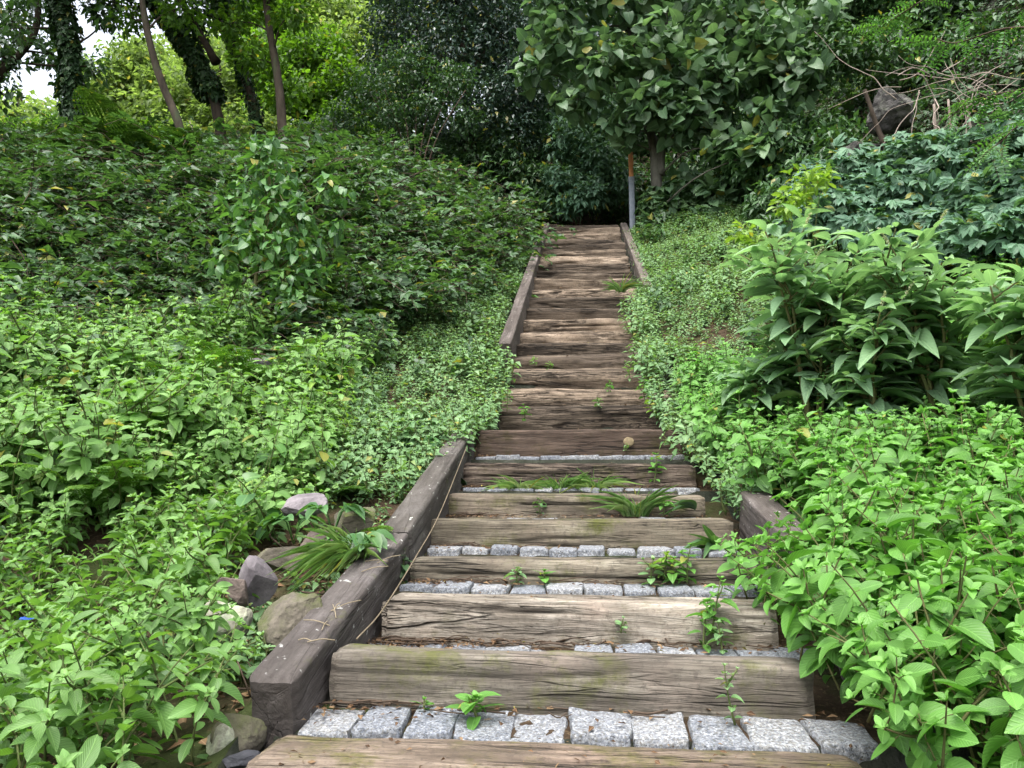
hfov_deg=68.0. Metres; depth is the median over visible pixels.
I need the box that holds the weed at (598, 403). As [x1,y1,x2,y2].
[591,398,603,407]
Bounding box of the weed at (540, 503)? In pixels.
[532,497,546,513]
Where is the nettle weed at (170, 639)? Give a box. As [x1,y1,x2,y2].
[152,575,212,671]
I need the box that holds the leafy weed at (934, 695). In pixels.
[919,659,1000,765]
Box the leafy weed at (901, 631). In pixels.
[896,598,980,691]
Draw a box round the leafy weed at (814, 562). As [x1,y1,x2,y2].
[798,557,841,632]
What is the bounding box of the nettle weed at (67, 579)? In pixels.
[51,549,99,609]
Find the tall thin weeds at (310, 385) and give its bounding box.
[0,162,356,540]
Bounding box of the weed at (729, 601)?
[699,576,739,636]
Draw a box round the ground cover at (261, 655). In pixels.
[0,484,406,767]
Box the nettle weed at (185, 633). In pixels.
[169,586,237,696]
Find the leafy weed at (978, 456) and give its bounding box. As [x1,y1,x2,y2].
[975,449,1023,483]
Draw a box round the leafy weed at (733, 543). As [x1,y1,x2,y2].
[719,533,746,568]
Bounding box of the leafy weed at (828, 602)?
[797,575,847,632]
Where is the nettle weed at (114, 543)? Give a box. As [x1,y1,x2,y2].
[107,514,137,566]
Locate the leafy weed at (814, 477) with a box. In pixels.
[803,457,838,537]
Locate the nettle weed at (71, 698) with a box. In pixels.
[29,631,137,767]
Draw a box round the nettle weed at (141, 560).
[110,530,164,602]
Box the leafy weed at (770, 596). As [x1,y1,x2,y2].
[764,591,778,624]
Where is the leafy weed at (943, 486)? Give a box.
[937,481,956,507]
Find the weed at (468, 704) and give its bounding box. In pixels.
[444,690,503,729]
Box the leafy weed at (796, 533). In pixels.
[784,527,825,557]
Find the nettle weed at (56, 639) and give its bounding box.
[20,616,100,750]
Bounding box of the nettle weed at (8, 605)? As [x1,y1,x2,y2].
[0,574,49,633]
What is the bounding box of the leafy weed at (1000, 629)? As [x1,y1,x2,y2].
[986,590,1023,661]
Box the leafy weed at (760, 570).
[747,537,794,604]
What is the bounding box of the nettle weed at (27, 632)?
[0,601,58,643]
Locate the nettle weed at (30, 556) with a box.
[0,539,52,615]
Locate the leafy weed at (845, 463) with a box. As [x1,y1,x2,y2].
[837,461,894,546]
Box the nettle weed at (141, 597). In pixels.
[106,590,153,650]
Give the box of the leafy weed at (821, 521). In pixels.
[811,493,868,548]
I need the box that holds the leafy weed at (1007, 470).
[1002,462,1023,483]
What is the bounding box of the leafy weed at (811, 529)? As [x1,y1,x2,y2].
[770,491,839,549]
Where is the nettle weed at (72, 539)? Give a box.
[25,516,89,582]
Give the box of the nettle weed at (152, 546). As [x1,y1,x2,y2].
[135,537,169,595]
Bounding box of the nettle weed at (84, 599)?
[63,569,119,637]
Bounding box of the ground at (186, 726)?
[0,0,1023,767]
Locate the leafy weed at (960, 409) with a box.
[943,405,997,475]
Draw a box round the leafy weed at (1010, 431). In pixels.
[986,427,1023,491]
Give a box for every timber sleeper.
[246,735,861,767]
[329,643,815,720]
[381,592,778,650]
[410,556,756,587]
[431,518,733,550]
[449,493,704,518]
[463,463,696,489]
[476,429,683,456]
[499,404,676,429]
[502,388,671,406]
[509,368,663,389]
[512,352,648,368]
[516,343,649,355]
[520,331,649,343]
[523,318,642,332]
[526,307,636,319]
[529,297,635,307]
[532,288,636,297]
[534,278,634,289]
[536,270,632,279]
[538,263,629,271]
[540,256,628,264]
[542,249,625,255]
[543,242,624,250]
[545,239,622,246]
[548,227,619,234]
[548,233,620,239]
[549,225,618,231]
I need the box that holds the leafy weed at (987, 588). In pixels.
[977,564,1023,671]
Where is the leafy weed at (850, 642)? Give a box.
[816,616,905,713]
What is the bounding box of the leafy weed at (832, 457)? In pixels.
[797,434,849,514]
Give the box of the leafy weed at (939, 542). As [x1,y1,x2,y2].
[902,524,990,589]
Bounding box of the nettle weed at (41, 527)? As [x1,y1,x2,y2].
[19,508,55,562]
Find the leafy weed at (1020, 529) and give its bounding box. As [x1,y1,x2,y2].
[1015,505,1023,555]
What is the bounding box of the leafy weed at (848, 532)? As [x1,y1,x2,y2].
[832,522,876,590]
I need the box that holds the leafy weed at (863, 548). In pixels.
[835,532,868,577]
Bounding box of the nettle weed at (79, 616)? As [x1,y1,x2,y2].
[20,602,121,701]
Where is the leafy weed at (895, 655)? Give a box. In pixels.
[855,645,924,743]
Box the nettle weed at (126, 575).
[110,527,162,607]
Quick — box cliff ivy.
[715,0,1023,377]
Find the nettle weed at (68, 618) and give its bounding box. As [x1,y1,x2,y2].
[41,612,90,656]
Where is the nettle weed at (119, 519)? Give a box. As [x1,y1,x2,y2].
[93,492,154,550]
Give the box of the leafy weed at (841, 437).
[837,435,883,472]
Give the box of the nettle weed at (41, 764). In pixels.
[28,761,50,767]
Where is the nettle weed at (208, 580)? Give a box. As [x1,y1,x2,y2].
[193,563,238,605]
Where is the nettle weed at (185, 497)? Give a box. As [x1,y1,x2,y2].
[161,470,204,547]
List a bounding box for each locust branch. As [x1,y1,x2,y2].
[848,0,951,49]
[890,12,1023,78]
[939,87,1023,146]
[960,120,1023,192]
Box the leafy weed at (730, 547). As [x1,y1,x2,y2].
[709,531,757,598]
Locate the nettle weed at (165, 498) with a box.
[146,486,184,552]
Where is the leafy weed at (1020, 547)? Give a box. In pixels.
[1010,543,1023,565]
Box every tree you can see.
[0,0,111,118]
[0,0,137,146]
[0,81,85,120]
[0,92,56,127]
[62,27,185,128]
[78,0,227,143]
[94,19,256,82]
[99,0,205,140]
[149,32,269,132]
[174,0,264,138]
[200,0,349,142]
[203,0,408,131]
[225,14,386,131]
[295,1,491,134]
[297,0,403,133]
[351,0,607,189]
[462,0,808,123]
[505,0,857,218]
[758,0,1023,159]
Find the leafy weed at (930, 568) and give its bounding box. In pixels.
[903,565,945,625]
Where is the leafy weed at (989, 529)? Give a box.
[949,526,1021,577]
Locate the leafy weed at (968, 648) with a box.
[940,633,986,727]
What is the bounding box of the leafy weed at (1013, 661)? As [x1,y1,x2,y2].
[970,608,1023,719]
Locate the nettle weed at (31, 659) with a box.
[7,623,75,735]
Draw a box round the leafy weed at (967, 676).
[878,588,1013,767]
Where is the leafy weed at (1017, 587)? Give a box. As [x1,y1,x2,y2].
[971,584,1023,642]
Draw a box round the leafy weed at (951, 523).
[934,506,963,561]
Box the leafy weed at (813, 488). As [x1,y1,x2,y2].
[796,455,838,515]
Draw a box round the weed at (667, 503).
[659,495,674,515]
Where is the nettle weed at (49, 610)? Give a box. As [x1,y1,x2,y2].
[14,598,77,645]
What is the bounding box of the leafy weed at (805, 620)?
[787,596,839,689]
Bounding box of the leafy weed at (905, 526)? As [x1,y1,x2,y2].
[870,522,946,582]
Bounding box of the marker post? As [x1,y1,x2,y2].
[628,152,634,228]
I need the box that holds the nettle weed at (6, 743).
[0,673,69,765]
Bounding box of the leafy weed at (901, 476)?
[860,472,921,549]
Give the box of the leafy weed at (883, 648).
[833,601,910,750]
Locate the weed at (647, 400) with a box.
[643,396,656,418]
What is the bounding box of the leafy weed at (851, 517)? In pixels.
[821,484,892,560]
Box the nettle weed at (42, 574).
[21,543,65,604]
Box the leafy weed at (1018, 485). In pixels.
[1004,483,1023,557]
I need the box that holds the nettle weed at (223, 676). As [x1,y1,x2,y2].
[189,624,253,712]
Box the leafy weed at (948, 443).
[925,423,970,479]
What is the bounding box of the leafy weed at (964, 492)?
[923,482,972,538]
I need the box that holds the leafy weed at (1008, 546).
[973,504,1023,569]
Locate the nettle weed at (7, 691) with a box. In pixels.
[0,675,54,767]
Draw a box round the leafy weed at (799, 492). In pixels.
[783,467,802,510]
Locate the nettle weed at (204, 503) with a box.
[178,501,218,549]
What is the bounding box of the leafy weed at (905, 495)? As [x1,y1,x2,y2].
[860,476,927,553]
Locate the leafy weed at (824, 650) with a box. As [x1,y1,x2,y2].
[798,605,910,691]
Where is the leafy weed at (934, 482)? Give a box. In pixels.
[911,477,940,537]
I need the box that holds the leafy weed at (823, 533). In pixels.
[774,514,825,576]
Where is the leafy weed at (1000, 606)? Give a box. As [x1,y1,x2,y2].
[955,552,1023,655]
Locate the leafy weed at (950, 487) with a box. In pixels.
[924,486,968,523]
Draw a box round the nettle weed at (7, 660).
[0,640,43,714]
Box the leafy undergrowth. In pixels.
[0,136,354,400]
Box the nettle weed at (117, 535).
[92,504,160,585]
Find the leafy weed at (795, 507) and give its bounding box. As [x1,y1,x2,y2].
[784,472,829,532]
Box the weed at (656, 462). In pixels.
[648,452,666,482]
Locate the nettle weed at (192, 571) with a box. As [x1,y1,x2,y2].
[159,547,208,601]
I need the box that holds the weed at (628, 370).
[622,362,633,381]
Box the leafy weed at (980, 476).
[947,472,994,502]
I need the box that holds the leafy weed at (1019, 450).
[994,435,1023,474]
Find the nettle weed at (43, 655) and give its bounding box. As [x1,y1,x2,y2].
[7,643,77,714]
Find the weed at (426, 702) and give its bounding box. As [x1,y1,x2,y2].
[413,696,434,708]
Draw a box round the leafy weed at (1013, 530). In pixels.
[963,517,1023,571]
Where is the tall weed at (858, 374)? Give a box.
[809,281,945,426]
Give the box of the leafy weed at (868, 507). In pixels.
[827,495,885,551]
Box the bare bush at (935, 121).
[815,32,1023,151]
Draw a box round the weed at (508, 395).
[500,385,512,410]
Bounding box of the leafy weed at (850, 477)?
[831,437,901,516]
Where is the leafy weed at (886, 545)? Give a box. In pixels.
[844,504,889,579]
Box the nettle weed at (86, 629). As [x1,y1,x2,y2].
[60,624,101,736]
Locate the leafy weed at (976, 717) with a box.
[910,625,1016,767]
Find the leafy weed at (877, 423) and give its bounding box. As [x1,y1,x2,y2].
[853,404,901,467]
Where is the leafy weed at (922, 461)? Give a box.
[898,457,936,502]
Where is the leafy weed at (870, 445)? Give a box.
[833,427,898,546]
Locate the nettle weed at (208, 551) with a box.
[176,529,226,599]
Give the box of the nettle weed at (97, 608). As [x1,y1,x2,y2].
[65,606,126,678]
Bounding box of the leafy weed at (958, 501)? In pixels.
[922,497,990,562]
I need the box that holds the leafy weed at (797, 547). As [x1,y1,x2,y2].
[773,523,824,577]
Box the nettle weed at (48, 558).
[26,535,90,601]
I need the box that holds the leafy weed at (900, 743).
[841,637,924,763]
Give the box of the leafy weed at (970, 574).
[944,555,985,598]
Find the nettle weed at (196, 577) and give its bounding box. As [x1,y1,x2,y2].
[150,540,215,616]
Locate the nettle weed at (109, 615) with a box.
[91,582,136,629]
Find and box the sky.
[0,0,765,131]
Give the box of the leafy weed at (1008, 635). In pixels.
[995,566,1023,661]
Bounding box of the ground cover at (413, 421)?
[176,206,537,503]
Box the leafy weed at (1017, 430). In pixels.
[994,428,1023,469]
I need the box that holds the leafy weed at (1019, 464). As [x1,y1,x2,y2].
[963,458,1023,530]
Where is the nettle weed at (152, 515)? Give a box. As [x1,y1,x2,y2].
[134,496,170,553]
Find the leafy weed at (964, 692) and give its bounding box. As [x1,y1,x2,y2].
[932,641,1023,731]
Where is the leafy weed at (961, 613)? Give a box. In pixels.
[924,611,973,649]
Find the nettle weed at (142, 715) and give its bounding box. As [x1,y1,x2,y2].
[85,653,160,765]
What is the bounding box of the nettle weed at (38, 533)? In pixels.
[22,516,64,588]
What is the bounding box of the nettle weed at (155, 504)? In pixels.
[140,496,172,520]
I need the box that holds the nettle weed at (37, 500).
[17,485,52,529]
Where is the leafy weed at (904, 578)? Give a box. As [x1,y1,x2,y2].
[898,558,955,618]
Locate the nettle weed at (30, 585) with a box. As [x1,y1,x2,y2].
[5,557,68,622]
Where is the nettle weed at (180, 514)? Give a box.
[136,492,186,543]
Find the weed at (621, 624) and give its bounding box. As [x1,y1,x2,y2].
[615,616,629,632]
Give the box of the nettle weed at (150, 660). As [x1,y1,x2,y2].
[120,626,208,747]
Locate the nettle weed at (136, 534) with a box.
[124,532,151,568]
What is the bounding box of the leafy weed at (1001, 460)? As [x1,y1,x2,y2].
[963,448,1008,483]
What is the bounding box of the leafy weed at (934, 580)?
[916,556,1019,737]
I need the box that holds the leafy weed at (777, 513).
[756,511,795,566]
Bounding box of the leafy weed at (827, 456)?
[814,452,850,503]
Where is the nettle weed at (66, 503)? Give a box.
[35,488,83,563]
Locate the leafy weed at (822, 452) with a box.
[793,449,839,521]
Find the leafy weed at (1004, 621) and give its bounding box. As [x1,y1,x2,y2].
[926,568,1023,707]
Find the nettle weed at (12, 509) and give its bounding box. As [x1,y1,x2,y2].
[0,487,41,554]
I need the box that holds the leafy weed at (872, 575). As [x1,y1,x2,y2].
[841,550,898,631]
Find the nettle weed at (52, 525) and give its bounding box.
[41,508,68,552]
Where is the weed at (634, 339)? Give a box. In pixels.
[628,336,641,353]
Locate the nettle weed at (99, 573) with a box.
[61,555,114,614]
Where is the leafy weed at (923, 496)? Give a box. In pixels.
[913,493,951,533]
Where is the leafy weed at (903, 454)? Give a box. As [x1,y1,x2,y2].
[868,423,933,481]
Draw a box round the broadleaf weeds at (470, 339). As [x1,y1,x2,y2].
[240,216,512,444]
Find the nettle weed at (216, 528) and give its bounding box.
[198,496,247,554]
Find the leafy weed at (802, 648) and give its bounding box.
[778,593,815,660]
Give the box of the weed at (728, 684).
[715,662,743,724]
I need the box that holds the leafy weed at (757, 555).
[736,534,774,591]
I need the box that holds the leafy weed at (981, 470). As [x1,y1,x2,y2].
[945,452,1005,505]
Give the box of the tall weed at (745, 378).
[707,350,800,436]
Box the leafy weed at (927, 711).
[854,648,979,767]
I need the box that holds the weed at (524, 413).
[519,404,530,420]
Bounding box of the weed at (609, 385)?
[604,380,613,391]
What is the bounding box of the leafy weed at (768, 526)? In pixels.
[749,524,791,584]
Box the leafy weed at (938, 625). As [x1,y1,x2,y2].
[890,540,993,705]
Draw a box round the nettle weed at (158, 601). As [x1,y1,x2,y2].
[112,588,180,659]
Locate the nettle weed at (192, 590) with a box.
[161,576,218,638]
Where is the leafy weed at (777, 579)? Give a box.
[754,531,830,636]
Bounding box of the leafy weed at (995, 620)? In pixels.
[952,586,1004,660]
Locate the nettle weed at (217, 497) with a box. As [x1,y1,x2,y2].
[202,480,238,547]
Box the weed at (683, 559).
[674,542,698,583]
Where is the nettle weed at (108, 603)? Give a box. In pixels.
[101,576,129,618]
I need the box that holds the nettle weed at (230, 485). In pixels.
[197,481,239,523]
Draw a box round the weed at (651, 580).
[638,555,666,585]
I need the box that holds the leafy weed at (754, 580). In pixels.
[724,552,780,620]
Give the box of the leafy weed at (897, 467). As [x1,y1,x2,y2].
[866,464,902,487]
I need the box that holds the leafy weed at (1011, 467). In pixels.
[984,448,1017,484]
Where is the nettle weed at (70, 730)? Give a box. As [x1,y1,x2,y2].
[47,641,116,765]
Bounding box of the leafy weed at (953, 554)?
[944,552,980,595]
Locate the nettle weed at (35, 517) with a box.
[10,500,42,535]
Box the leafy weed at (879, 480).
[853,478,882,526]
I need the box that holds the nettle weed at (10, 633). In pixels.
[0,628,34,677]
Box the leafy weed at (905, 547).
[865,522,966,656]
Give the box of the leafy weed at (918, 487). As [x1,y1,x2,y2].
[894,456,945,513]
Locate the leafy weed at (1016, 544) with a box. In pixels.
[995,528,1023,554]
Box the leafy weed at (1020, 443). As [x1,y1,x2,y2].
[1007,439,1023,497]
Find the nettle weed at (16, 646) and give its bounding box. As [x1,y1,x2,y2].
[0,642,38,677]
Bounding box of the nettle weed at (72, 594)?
[26,582,87,627]
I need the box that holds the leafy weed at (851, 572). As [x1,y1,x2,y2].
[797,520,878,588]
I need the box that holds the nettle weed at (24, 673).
[10,668,48,713]
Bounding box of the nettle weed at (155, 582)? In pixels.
[103,550,182,688]
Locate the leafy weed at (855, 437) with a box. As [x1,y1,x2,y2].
[829,435,869,470]
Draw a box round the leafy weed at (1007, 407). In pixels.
[998,405,1023,454]
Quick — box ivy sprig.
[400,548,413,583]
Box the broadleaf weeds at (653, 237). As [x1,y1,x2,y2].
[634,200,856,435]
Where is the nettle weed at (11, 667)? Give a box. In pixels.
[0,646,34,767]
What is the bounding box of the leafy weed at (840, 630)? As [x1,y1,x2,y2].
[810,588,862,693]
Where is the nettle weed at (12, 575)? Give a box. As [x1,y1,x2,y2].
[0,528,29,619]
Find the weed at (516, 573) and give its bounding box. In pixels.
[503,566,526,583]
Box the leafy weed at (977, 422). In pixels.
[944,412,1001,467]
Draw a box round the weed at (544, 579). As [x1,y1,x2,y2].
[535,569,555,583]
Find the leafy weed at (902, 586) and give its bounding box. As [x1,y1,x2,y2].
[852,569,908,653]
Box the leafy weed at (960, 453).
[944,422,1002,490]
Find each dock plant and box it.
[664,499,696,514]
[683,524,720,557]
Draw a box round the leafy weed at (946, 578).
[923,560,985,631]
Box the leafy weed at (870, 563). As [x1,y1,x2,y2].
[852,558,924,652]
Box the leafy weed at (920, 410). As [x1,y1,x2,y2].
[916,405,975,480]
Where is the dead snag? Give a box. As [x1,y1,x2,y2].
[863,89,886,144]
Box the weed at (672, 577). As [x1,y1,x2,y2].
[659,556,685,585]
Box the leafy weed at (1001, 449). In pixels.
[992,442,1017,456]
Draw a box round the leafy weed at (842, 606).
[812,551,922,660]
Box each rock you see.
[204,600,252,641]
[206,723,234,754]
[210,713,266,751]
[216,577,248,606]
[222,750,259,767]
[238,555,277,606]
[244,358,274,381]
[257,546,304,570]
[257,592,321,652]
[281,493,327,516]
[300,531,342,545]
[334,507,374,533]
[830,141,885,166]
[866,85,913,136]
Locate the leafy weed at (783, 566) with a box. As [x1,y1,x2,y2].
[777,536,798,602]
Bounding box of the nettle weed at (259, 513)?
[217,491,269,545]
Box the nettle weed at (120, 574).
[102,522,151,597]
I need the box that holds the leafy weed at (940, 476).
[926,466,951,487]
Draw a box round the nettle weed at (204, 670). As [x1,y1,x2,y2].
[164,617,261,736]
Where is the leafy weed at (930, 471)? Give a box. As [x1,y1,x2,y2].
[909,463,945,494]
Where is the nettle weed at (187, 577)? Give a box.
[161,555,205,600]
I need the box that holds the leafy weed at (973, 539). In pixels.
[961,538,1023,572]
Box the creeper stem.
[356,447,466,639]
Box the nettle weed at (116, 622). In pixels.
[91,597,151,698]
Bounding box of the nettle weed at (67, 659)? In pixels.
[5,623,121,767]
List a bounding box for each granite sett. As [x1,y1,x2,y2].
[298,708,364,737]
[351,706,410,737]
[370,642,408,646]
[399,582,437,592]
[402,705,459,738]
[407,644,446,647]
[427,545,462,555]
[432,580,473,593]
[453,644,485,649]
[453,711,515,740]
[462,545,490,554]
[463,487,488,491]
[471,583,511,593]
[475,456,495,459]
[486,645,531,650]
[487,488,509,491]
[490,544,519,555]
[496,455,519,459]
[510,488,534,491]
[510,585,545,593]
[510,714,567,742]
[520,456,539,459]
[520,546,548,556]
[535,487,553,491]
[540,455,560,459]
[545,582,582,594]
[549,547,577,556]
[554,487,577,490]
[561,455,578,459]
[568,707,632,746]
[574,644,612,652]
[577,545,604,555]
[578,487,600,492]
[579,455,598,459]
[582,583,622,595]
[598,455,622,459]
[601,488,623,491]
[607,548,635,555]
[615,643,655,652]
[623,455,644,459]
[623,583,655,595]
[625,488,648,490]
[631,712,688,748]
[637,546,674,557]
[638,516,665,518]
[644,455,665,458]
[648,488,674,491]
[656,584,694,596]
[657,646,695,653]
[666,454,684,459]
[673,546,701,557]
[674,487,699,494]
[687,715,753,750]
[690,585,733,598]
[695,649,736,655]
[702,549,739,556]
[728,585,763,596]
[734,650,779,656]
[740,716,819,752]
[773,647,807,659]
[800,718,878,763]
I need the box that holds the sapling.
[201,131,358,321]
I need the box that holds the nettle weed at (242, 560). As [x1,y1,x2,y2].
[206,557,259,633]
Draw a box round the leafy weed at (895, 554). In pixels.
[842,498,946,590]
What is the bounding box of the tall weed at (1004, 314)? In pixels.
[938,263,1023,439]
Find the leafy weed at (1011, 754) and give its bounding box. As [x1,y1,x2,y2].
[974,659,1023,767]
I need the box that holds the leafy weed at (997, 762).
[989,761,1000,764]
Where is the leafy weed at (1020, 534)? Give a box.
[1008,531,1023,549]
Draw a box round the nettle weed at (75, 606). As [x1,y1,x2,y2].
[48,577,94,608]
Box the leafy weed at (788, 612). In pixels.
[738,534,847,671]
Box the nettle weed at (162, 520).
[115,494,183,575]
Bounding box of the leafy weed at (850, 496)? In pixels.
[827,470,902,547]
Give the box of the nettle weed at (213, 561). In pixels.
[169,524,232,598]
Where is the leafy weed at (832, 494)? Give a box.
[802,457,873,531]
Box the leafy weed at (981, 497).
[974,491,1021,566]
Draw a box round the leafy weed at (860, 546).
[829,511,874,569]
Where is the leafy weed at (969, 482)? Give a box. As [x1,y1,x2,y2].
[937,461,986,522]
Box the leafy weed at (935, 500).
[910,486,975,573]
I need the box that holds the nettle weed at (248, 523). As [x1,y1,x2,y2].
[223,502,253,556]
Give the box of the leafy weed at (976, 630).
[858,570,994,731]
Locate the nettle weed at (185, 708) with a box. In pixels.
[167,616,246,766]
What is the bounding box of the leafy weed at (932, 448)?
[928,447,947,480]
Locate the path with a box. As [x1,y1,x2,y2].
[273,229,910,767]
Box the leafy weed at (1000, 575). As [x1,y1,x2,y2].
[980,559,1007,592]
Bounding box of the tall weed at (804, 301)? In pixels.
[718,203,888,429]
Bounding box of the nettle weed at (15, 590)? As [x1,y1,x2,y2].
[0,575,35,620]
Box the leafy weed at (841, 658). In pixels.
[821,629,862,696]
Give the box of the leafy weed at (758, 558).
[741,551,787,594]
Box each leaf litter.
[24,517,385,767]
[278,223,863,767]
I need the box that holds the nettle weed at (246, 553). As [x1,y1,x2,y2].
[223,523,262,573]
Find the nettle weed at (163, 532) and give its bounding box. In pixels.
[155,501,203,582]
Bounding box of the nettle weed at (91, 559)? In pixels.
[58,544,107,591]
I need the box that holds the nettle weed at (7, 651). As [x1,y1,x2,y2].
[0,630,9,660]
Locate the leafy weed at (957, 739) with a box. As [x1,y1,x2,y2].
[901,690,991,767]
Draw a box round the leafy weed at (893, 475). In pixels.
[875,471,898,545]
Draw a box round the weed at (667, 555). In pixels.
[651,551,679,578]
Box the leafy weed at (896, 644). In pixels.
[849,624,964,722]
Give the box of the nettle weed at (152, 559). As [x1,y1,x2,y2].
[141,531,186,598]
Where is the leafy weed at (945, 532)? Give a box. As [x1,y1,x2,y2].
[911,505,966,552]
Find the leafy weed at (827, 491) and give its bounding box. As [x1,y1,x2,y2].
[813,487,859,534]
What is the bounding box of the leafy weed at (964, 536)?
[953,533,1022,591]
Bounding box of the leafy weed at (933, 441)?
[928,438,964,473]
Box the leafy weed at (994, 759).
[968,726,1006,767]
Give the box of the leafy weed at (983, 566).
[952,563,1004,585]
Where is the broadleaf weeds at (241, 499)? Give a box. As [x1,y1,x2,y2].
[0,197,379,544]
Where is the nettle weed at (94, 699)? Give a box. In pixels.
[55,655,119,734]
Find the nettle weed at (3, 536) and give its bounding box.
[0,521,49,568]
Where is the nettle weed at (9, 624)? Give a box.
[1,621,51,664]
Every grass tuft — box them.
[266,519,385,593]
[482,474,549,490]
[532,469,601,492]
[561,468,641,492]
[573,485,680,516]
[600,272,645,295]
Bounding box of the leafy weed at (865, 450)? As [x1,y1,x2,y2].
[833,437,884,477]
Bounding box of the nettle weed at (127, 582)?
[115,575,161,606]
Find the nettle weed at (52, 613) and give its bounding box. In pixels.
[21,612,57,658]
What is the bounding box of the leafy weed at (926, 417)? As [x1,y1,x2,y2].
[919,406,935,444]
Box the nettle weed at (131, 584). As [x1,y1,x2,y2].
[119,563,158,622]
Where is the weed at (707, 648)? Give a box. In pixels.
[686,597,725,652]
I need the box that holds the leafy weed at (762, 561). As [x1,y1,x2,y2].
[752,546,782,599]
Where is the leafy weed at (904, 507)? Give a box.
[861,476,932,552]
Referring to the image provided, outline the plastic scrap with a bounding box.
[19,617,32,619]
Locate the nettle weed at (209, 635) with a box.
[160,584,238,684]
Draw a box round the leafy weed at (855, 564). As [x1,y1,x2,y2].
[808,547,867,582]
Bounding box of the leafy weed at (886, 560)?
[863,498,937,593]
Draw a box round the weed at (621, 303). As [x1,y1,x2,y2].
[617,296,629,313]
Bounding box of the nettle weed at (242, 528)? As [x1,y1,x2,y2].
[210,501,256,579]
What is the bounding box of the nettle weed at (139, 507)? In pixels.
[106,492,153,570]
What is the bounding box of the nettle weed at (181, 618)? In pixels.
[135,568,231,661]
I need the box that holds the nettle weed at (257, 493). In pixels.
[208,490,262,550]
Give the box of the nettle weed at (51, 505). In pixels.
[37,491,91,546]
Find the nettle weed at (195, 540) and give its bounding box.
[157,527,214,586]
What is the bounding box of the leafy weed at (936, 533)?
[926,504,959,563]
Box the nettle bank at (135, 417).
[0,246,401,543]
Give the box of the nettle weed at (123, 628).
[75,606,151,708]
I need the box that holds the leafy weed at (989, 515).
[948,484,1019,558]
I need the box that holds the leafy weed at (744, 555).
[726,538,757,590]
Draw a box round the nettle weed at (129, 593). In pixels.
[99,578,148,639]
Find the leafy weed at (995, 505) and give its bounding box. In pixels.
[979,473,1016,510]
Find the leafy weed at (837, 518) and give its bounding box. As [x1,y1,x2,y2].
[799,513,859,577]
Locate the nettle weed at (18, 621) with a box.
[0,587,71,647]
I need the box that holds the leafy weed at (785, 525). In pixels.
[769,519,802,557]
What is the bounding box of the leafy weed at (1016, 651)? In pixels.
[964,610,1023,719]
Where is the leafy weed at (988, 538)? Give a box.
[967,504,1018,573]
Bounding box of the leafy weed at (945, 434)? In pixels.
[925,430,959,473]
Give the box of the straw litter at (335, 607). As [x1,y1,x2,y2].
[298,548,400,642]
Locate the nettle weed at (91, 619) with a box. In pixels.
[48,612,127,663]
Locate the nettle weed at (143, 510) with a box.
[135,496,158,548]
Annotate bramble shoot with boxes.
[258,512,325,543]
[296,502,370,530]
[315,529,396,553]
[408,435,440,449]
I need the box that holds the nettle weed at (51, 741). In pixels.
[0,671,83,767]
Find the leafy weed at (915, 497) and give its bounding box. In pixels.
[904,457,951,498]
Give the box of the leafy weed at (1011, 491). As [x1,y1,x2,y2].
[988,487,1023,536]
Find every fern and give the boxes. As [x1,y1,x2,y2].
[0,459,192,510]
[27,121,105,143]
[30,86,198,159]
[66,115,206,167]
[137,349,252,389]
[175,335,290,384]
[230,338,322,380]
[286,468,390,496]
[303,525,392,533]
[304,291,388,326]
[388,247,459,264]
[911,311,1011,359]
[936,385,1023,412]
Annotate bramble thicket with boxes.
[0,107,579,426]
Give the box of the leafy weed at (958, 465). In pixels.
[929,461,990,522]
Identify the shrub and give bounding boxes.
[0,109,183,140]
[162,109,296,142]
[289,102,384,144]
[314,35,491,168]
[362,128,468,191]
[372,38,612,218]
[376,126,459,164]
[442,102,556,221]
[530,84,649,225]
[558,27,752,226]
[634,162,771,233]
[691,105,847,236]
[725,157,840,303]
[766,132,914,264]
[825,128,978,265]
[914,96,1023,281]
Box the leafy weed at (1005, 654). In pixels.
[950,640,1014,740]
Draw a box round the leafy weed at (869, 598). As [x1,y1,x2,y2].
[798,594,876,646]
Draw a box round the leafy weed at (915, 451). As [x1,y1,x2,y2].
[888,446,944,494]
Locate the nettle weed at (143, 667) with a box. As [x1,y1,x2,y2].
[116,648,165,726]
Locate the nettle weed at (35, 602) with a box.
[7,581,85,658]
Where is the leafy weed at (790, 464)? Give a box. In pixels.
[783,437,808,505]
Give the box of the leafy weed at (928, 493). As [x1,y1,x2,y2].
[915,480,958,508]
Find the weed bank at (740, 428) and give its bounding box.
[672,253,1023,518]
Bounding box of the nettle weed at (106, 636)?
[57,634,122,734]
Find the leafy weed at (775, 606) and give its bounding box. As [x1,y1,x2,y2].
[768,578,806,610]
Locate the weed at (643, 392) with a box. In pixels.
[635,376,648,399]
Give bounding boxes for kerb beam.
[250,532,409,749]
[383,429,474,574]
[499,223,548,368]
[620,223,650,294]
[739,491,871,691]
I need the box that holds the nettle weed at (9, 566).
[0,542,34,607]
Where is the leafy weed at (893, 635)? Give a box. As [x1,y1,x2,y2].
[852,599,910,642]
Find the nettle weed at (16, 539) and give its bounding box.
[0,523,30,569]
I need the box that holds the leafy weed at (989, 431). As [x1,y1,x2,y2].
[960,421,1011,457]
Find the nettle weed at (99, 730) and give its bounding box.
[51,668,164,764]
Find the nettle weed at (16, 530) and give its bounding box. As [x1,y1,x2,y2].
[1,517,41,551]
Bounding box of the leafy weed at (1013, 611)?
[964,521,1023,618]
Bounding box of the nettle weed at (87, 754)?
[53,734,140,767]
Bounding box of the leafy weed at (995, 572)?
[986,571,1014,609]
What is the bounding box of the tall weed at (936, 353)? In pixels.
[843,209,1022,420]
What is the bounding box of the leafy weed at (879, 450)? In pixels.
[821,447,895,505]
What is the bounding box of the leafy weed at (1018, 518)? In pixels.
[970,461,1023,541]

